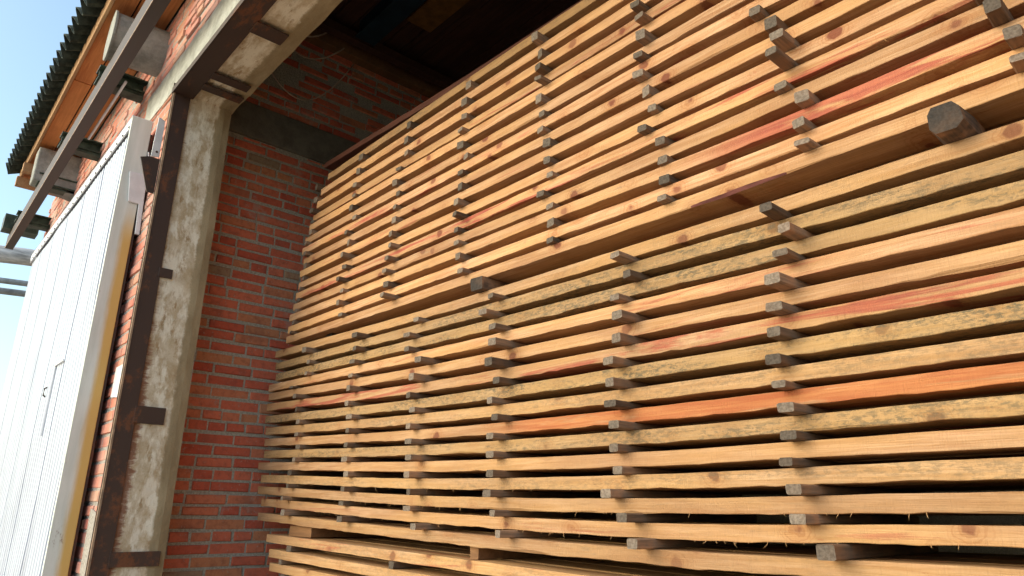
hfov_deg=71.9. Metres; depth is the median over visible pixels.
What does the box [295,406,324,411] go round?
spacer stick
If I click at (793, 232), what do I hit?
spacer stick
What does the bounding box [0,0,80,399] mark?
sky
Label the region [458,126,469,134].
spacer stick
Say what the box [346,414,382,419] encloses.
spacer stick
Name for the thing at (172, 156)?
brick shed
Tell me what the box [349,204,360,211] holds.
spacer stick
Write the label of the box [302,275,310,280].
spacer stick
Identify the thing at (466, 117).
spacer stick
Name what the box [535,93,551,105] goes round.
spacer stick
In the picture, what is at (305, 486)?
spacer stick
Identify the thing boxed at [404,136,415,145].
spacer stick
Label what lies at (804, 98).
spacer stick
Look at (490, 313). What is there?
spacer stick
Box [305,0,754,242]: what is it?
plank
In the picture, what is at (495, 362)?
spacer stick
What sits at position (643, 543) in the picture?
spacer stick
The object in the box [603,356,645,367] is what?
spacer stick
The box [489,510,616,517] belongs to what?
spacer stick
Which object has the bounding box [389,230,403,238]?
spacer stick
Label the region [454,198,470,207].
spacer stick
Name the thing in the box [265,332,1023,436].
plank
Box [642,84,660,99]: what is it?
spacer stick
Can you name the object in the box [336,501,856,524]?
plank
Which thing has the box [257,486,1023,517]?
plank
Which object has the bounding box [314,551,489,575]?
plank
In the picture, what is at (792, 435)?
spacer stick
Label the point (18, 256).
insulated pipe
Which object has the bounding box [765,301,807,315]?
spacer stick
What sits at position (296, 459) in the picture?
spacer stick
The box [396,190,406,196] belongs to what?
spacer stick
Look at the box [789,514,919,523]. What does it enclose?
spacer stick
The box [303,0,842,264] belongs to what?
plank
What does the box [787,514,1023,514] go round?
plank
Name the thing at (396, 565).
spacer stick
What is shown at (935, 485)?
plank
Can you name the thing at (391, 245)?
spacer stick
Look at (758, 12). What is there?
spacer stick
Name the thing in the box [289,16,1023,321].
plank
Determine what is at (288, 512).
spacer stick
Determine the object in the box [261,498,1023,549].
plank
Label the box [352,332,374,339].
spacer stick
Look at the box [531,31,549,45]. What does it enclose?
spacer stick
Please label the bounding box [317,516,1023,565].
plank
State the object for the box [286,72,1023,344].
plank
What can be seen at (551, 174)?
spacer stick
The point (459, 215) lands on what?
spacer stick
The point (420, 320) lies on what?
spacer stick
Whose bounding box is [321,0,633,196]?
plank
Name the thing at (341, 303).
spacer stick
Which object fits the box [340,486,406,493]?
spacer stick
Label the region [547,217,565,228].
spacer stick
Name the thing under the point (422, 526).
spacer stick
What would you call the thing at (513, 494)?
spacer stick
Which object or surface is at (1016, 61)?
spacer stick
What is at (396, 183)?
spacer stick
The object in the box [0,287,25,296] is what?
steel pipe
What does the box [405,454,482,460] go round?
spacer stick
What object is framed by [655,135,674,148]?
spacer stick
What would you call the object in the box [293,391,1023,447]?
plank
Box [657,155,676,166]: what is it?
spacer stick
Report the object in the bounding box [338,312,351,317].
spacer stick
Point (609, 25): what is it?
plank
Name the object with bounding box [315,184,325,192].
spacer stick
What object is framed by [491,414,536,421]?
spacer stick
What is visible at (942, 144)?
plank
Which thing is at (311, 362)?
spacer stick
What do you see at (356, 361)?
spacer stick
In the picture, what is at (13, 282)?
steel pipe
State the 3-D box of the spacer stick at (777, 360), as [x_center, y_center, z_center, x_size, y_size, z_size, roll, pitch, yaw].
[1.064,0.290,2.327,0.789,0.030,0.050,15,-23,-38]
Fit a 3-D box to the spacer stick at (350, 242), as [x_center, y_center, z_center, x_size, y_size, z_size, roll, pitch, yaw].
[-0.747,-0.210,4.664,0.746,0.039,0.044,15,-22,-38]
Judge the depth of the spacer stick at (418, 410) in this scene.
3.46 m
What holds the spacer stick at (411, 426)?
on the plank
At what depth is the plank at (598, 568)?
3.01 m
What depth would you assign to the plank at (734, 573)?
2.81 m
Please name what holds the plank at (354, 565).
on the plank at (300, 570)
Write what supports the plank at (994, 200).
on the plank at (996, 229)
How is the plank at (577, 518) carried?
on the spacer stick at (838, 551)
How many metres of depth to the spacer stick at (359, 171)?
4.55 m
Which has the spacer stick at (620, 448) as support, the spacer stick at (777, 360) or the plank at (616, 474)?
the plank at (616, 474)
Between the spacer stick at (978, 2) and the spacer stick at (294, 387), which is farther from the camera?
the spacer stick at (294, 387)
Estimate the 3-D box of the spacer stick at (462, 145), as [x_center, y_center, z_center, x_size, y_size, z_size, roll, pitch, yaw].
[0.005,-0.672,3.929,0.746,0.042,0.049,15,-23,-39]
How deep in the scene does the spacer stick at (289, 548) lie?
4.20 m
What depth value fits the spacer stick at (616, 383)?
2.53 m
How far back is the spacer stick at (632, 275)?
2.60 m
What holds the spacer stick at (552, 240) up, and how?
on the plank at (994, 104)
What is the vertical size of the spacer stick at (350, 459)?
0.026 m
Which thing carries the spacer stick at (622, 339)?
on the plank
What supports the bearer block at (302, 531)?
on the plank at (734, 573)
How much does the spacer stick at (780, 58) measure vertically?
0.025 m
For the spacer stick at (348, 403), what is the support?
on the plank
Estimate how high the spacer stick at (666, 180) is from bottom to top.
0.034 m
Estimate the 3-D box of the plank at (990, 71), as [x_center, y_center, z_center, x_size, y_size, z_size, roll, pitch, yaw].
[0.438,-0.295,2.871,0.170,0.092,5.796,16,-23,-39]
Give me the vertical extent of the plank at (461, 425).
0.141 m
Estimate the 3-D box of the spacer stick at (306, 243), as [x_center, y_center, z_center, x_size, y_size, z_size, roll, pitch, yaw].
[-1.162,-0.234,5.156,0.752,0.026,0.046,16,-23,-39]
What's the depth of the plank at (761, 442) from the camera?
2.40 m
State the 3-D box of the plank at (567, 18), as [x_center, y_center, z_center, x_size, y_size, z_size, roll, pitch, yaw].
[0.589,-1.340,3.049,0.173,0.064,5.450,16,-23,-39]
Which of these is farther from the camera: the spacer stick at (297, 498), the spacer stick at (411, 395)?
the spacer stick at (297, 498)
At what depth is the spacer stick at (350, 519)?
3.78 m
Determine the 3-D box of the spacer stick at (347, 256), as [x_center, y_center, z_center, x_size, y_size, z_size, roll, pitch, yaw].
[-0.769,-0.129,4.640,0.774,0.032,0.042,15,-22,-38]
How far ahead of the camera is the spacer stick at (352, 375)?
4.04 m
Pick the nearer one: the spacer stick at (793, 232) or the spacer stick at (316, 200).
the spacer stick at (793, 232)
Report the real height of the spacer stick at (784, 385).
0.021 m
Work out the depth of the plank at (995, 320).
2.25 m
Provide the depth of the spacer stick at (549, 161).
3.14 m
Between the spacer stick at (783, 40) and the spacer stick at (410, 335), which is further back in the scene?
the spacer stick at (410, 335)
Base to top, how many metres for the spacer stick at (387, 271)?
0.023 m
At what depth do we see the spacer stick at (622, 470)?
2.48 m
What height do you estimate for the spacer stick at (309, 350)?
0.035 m
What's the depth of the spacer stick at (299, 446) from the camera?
4.38 m
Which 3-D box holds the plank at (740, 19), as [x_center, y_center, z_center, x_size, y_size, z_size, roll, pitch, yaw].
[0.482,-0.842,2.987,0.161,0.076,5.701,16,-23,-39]
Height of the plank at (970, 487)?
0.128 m
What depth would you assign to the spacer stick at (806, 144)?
2.18 m
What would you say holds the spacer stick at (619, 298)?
on the plank
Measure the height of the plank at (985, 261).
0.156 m
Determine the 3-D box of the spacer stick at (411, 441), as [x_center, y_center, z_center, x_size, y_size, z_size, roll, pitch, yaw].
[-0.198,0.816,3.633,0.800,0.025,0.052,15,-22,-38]
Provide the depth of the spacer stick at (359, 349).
4.03 m
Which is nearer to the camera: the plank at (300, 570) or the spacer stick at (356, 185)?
the plank at (300, 570)
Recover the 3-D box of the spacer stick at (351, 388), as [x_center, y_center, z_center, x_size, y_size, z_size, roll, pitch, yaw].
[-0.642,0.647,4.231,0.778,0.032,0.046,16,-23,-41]
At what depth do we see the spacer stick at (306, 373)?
4.47 m
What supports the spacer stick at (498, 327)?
on the plank
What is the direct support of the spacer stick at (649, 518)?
on the plank at (758, 522)
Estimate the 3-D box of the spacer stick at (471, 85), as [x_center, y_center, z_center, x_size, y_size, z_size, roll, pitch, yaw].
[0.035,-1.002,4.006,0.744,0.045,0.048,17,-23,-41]
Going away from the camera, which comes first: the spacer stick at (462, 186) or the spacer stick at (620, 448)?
the spacer stick at (620, 448)
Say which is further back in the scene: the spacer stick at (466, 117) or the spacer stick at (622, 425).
the spacer stick at (466, 117)
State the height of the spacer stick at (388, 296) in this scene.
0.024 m
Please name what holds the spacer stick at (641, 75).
on the plank at (795, 13)
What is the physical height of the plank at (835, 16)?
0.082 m
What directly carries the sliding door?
in the brick shed
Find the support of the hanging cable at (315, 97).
hanging from the brick shed
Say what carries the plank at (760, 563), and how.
on the bearer block at (302, 531)
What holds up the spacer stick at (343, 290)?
on the plank at (970, 52)
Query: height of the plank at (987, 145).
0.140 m
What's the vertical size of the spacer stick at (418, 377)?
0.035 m
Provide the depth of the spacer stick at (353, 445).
3.92 m
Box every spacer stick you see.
[279,559,302,564]
[280,509,347,515]
[281,496,342,500]
[286,484,340,489]
[286,545,322,551]
[287,470,358,477]
[289,386,302,388]
[292,320,302,324]
[292,457,340,461]
[293,394,320,398]
[294,432,326,436]
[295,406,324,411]
[295,444,343,448]
[296,419,327,424]
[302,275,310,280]
[302,347,323,353]
[303,251,314,256]
[303,263,313,268]
[304,241,312,245]
[304,371,320,375]
[306,359,323,364]
[309,208,321,214]
[309,229,317,234]
[313,197,323,203]
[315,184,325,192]
[336,276,352,282]
[336,300,352,306]
[336,516,405,521]
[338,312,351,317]
[338,501,408,506]
[340,252,357,259]
[340,288,351,293]
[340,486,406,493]
[341,457,417,461]
[342,264,355,269]
[343,471,403,477]
[344,230,355,235]
[344,442,389,447]
[345,400,373,406]
[345,428,387,433]
[346,385,375,391]
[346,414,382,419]
[347,239,358,246]
[348,373,368,378]
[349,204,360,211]
[349,359,369,364]
[352,193,359,197]
[352,214,362,220]
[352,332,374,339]
[352,346,372,351]
[353,182,364,188]
[356,168,366,175]
[358,153,371,161]
[380,292,402,300]
[382,268,398,274]
[383,281,401,288]
[384,255,400,262]
[388,242,402,249]
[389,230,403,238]
[389,561,430,568]
[392,179,405,187]
[392,216,404,223]
[393,204,403,210]
[396,166,405,171]
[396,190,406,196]
[403,332,427,338]
[403,471,493,478]
[403,506,494,511]
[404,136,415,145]
[404,149,416,157]
[404,346,427,352]
[405,438,458,444]
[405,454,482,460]
[406,392,436,398]
[406,423,444,429]
[406,489,482,496]
[407,121,419,130]
[409,373,446,382]
[409,407,444,413]
[410,523,489,529]
[413,317,431,323]
[415,356,447,364]
[452,211,470,219]
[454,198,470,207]
[454,227,468,234]
[454,240,468,246]
[455,252,474,261]
[457,140,472,150]
[457,267,475,274]
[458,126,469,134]
[458,169,470,176]
[458,182,471,191]
[461,97,475,107]
[461,113,475,121]
[464,152,475,160]
[466,80,479,91]
[478,308,510,318]
[482,489,600,498]
[484,357,526,368]
[486,432,541,439]
[486,451,553,458]
[486,470,583,477]
[487,397,525,404]
[488,292,511,300]
[488,337,527,348]
[489,323,516,332]
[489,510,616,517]
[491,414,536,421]
[493,376,529,385]
[495,530,596,537]
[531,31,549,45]
[534,75,551,85]
[535,62,552,75]
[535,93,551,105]
[536,190,554,199]
[537,125,552,135]
[538,48,550,60]
[539,110,551,118]
[543,137,559,148]
[543,156,559,166]
[546,171,560,178]
[546,202,560,210]
[546,236,564,244]
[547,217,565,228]
[601,489,741,497]
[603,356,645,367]
[604,399,653,409]
[605,377,651,389]
[608,420,667,430]
[609,443,669,452]
[610,250,641,264]
[610,293,639,303]
[612,309,651,323]
[612,332,651,345]
[613,466,699,474]
[616,513,756,522]
[623,269,652,281]
[627,538,762,548]
[630,0,650,13]
[632,69,654,82]
[633,50,651,62]
[634,11,654,25]
[635,28,657,45]
[637,124,656,135]
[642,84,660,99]
[648,103,664,114]
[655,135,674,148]
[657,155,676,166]
[657,194,677,204]
[659,174,680,186]
[749,4,770,21]
[759,201,794,220]
[764,15,789,33]
[764,272,812,291]
[765,46,798,71]
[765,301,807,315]
[765,353,811,367]
[767,326,810,340]
[769,28,800,52]
[771,380,810,390]
[772,247,807,263]
[774,80,795,94]
[776,402,834,415]
[778,222,815,240]
[779,457,858,467]
[780,430,838,441]
[785,484,921,495]
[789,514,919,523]
[792,116,817,133]
[794,89,821,108]
[794,137,821,152]
[816,543,938,560]
[975,0,983,5]
[982,0,1014,27]
[1002,24,1023,49]
[1009,52,1023,73]
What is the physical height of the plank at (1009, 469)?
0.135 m
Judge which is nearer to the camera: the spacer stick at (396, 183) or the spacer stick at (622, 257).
the spacer stick at (622, 257)
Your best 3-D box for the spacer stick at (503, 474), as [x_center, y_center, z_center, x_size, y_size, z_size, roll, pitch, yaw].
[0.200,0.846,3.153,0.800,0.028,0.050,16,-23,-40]
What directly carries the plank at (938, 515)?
on the plank at (758, 522)
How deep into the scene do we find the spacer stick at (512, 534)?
2.86 m
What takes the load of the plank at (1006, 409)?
on the plank at (1007, 439)
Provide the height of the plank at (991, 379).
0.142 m
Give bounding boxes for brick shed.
[0,0,1023,575]
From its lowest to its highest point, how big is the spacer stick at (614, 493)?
0.029 m
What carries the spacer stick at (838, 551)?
on the plank at (944, 553)
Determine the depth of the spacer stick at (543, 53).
3.34 m
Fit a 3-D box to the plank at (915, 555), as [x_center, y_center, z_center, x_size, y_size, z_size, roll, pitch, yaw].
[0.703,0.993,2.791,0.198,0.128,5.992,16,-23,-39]
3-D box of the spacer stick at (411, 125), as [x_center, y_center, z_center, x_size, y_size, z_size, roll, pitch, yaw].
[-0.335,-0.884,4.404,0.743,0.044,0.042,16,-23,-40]
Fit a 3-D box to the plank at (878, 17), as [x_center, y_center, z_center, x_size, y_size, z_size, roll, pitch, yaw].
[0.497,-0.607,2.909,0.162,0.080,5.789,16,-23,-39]
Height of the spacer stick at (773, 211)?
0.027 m
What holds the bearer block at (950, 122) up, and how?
on the plank
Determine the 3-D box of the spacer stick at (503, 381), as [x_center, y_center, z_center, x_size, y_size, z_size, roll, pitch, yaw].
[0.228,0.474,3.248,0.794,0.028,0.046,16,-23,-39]
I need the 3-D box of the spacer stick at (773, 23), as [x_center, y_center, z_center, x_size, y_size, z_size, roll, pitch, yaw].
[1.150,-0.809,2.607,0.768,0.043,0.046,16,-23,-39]
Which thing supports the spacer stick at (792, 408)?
on the plank
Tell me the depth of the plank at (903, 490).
2.32 m
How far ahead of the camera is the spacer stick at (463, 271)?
3.43 m
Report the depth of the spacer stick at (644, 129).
2.73 m
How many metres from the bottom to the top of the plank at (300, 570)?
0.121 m
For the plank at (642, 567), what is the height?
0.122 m
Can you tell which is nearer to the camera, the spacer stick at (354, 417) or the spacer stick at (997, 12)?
the spacer stick at (997, 12)
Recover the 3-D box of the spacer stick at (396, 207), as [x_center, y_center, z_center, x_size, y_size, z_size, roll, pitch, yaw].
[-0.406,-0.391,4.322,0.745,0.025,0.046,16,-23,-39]
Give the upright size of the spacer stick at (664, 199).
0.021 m
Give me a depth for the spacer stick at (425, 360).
3.49 m
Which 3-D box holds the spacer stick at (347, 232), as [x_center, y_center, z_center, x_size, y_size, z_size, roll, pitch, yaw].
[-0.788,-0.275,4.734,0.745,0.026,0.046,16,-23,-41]
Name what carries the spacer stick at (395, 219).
on the plank
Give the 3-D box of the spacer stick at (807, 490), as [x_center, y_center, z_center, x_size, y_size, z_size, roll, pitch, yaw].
[1.077,0.633,2.179,0.813,0.028,0.054,15,-22,-38]
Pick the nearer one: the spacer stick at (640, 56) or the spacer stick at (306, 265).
the spacer stick at (640, 56)
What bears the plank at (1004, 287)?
on the plank at (995, 320)
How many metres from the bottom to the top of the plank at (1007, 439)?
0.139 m
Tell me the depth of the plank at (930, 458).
2.12 m
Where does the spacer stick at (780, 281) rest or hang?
on the plank
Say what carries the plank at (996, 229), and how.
on the spacer stick at (780, 281)
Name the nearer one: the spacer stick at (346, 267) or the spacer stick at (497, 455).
the spacer stick at (497, 455)
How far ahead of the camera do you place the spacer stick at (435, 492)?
3.39 m
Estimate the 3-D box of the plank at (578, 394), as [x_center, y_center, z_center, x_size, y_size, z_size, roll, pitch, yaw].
[0.525,0.361,2.866,0.184,0.146,6.043,16,-23,-39]
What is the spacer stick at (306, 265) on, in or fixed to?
on the plank
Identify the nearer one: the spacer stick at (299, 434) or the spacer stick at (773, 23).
the spacer stick at (773, 23)
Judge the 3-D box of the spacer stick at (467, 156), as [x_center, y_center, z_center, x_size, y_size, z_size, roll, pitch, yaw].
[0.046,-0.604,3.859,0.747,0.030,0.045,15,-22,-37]
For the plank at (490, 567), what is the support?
on the spacer stick
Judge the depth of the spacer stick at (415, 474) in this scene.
3.42 m
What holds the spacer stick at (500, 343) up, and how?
on the plank
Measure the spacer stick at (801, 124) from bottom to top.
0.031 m
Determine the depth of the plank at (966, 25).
2.42 m
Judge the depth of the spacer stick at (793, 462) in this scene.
2.00 m
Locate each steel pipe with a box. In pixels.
[0,277,27,286]
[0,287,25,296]
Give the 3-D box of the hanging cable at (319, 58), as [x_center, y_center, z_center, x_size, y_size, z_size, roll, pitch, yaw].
[-1.720,-2.028,5.731,0.779,0.298,0.048,16,-23,-40]
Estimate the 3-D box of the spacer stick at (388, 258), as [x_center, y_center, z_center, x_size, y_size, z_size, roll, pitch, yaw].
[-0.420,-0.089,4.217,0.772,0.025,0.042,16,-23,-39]
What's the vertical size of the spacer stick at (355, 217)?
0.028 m
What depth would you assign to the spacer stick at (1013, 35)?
1.79 m
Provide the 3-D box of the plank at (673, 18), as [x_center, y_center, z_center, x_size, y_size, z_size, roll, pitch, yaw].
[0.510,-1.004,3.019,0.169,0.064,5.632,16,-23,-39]
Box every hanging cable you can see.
[271,64,353,100]
[294,48,344,59]
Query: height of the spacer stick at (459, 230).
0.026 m
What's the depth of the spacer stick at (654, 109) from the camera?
2.73 m
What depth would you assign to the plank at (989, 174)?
2.34 m
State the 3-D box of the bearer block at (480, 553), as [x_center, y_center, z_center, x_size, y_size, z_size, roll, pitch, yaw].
[0.097,1.197,3.217,0.686,0.053,0.053,15,-22,-38]
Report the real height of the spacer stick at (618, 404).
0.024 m
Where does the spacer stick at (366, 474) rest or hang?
on the plank at (903, 490)
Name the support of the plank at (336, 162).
on the plank at (567, 18)
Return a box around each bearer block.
[289,526,385,537]
[470,276,507,292]
[470,547,558,559]
[927,101,986,144]
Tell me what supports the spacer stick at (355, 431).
on the plank at (991, 379)
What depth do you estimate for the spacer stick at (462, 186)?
3.62 m
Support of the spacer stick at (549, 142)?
on the plank
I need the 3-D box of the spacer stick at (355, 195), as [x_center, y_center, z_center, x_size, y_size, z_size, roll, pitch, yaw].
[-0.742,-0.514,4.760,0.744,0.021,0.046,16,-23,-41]
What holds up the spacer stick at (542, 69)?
on the plank
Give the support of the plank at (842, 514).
on the plank at (577, 518)
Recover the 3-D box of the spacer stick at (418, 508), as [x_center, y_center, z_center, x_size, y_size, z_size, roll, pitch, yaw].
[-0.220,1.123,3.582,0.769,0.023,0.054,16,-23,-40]
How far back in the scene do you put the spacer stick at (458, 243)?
3.51 m
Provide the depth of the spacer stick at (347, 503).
3.87 m
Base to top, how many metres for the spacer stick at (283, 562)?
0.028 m
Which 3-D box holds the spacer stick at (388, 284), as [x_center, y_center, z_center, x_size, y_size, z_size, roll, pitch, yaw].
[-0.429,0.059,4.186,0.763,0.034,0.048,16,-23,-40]
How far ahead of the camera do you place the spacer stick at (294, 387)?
4.61 m
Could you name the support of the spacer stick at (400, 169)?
on the plank at (673, 18)
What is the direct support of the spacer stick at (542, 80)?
on the plank
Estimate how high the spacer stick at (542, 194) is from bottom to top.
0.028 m
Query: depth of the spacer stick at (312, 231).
4.93 m
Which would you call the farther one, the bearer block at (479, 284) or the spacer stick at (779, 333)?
the bearer block at (479, 284)
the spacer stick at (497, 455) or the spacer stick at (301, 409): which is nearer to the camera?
the spacer stick at (497, 455)
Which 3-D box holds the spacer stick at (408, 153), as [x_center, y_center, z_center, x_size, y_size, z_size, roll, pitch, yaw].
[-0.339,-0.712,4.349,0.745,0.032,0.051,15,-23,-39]
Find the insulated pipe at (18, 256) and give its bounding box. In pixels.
[0,245,35,265]
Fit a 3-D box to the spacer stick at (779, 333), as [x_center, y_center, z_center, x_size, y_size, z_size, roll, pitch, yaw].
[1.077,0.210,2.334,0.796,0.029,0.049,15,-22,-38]
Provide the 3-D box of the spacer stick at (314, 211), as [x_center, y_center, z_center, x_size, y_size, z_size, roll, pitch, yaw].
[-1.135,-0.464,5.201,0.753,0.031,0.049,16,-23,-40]
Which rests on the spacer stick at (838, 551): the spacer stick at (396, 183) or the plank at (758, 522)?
the plank at (758, 522)
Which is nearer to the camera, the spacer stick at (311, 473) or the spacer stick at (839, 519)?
the spacer stick at (839, 519)
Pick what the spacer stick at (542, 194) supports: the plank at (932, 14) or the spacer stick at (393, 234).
the plank at (932, 14)
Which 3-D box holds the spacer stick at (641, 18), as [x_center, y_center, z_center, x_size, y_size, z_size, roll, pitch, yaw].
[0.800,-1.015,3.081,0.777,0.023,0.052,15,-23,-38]
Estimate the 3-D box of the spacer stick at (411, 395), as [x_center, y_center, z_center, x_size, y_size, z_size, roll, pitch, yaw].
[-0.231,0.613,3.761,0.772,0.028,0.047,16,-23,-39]
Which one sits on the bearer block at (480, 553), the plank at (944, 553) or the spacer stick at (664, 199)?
the plank at (944, 553)
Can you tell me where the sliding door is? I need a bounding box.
[0,115,152,575]
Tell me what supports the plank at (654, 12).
on the plank at (673, 18)
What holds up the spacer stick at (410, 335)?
on the plank at (994, 200)
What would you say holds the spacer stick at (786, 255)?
on the plank
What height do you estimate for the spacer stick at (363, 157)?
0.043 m
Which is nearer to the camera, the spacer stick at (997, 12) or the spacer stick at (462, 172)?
the spacer stick at (997, 12)
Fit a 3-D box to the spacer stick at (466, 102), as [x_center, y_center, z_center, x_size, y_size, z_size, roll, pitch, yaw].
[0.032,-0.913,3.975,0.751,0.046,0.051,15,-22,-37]
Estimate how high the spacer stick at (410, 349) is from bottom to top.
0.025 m
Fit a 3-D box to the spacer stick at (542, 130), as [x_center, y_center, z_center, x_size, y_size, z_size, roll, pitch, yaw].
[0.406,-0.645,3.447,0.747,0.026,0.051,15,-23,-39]
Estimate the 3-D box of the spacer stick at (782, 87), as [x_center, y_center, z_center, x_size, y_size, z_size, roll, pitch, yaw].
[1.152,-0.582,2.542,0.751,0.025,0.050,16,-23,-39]
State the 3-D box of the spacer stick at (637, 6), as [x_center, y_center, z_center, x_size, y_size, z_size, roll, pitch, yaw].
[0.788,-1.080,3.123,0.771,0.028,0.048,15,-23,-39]
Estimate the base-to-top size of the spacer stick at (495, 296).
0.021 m
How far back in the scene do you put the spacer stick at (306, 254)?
4.90 m
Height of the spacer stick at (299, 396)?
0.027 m
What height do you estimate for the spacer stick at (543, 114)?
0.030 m
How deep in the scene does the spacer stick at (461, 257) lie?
3.47 m
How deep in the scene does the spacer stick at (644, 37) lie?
2.83 m
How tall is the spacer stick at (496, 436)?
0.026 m
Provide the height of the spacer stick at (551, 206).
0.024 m
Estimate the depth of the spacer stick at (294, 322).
4.84 m
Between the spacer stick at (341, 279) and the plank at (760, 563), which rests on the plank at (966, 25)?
the spacer stick at (341, 279)
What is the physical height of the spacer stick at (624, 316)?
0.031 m
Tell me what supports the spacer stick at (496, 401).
on the plank at (1001, 349)
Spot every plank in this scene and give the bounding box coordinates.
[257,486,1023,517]
[258,425,1023,472]
[258,513,1023,575]
[261,457,1023,491]
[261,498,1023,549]
[264,361,1023,447]
[264,394,1023,458]
[265,301,1023,424]
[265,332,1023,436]
[266,267,1023,412]
[266,534,628,575]
[268,206,1023,392]
[269,240,1023,401]
[269,549,468,575]
[269,562,366,575]
[275,120,1023,359]
[275,150,1023,371]
[275,180,1023,381]
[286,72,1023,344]
[288,46,1023,333]
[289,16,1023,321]
[291,360,829,425]
[293,0,1023,310]
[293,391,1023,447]
[294,404,670,436]
[296,0,977,299]
[299,0,935,287]
[300,0,891,277]
[302,0,797,254]
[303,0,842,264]
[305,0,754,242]
[309,0,723,230]
[313,0,685,220]
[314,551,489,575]
[315,501,804,524]
[317,0,662,209]
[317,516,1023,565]
[318,452,1023,474]
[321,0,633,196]
[321,537,690,575]
[323,489,965,514]
[324,0,581,170]
[328,0,608,180]
[333,422,1023,460]
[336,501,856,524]
[357,537,743,575]
[386,536,795,575]
[411,522,1023,560]
[464,481,1023,491]
[565,485,1023,492]
[568,469,767,475]
[590,487,1023,493]
[590,517,904,524]
[632,537,1023,557]
[720,116,1023,217]
[761,514,988,515]
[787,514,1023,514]
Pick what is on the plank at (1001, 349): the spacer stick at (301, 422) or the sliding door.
the spacer stick at (301, 422)

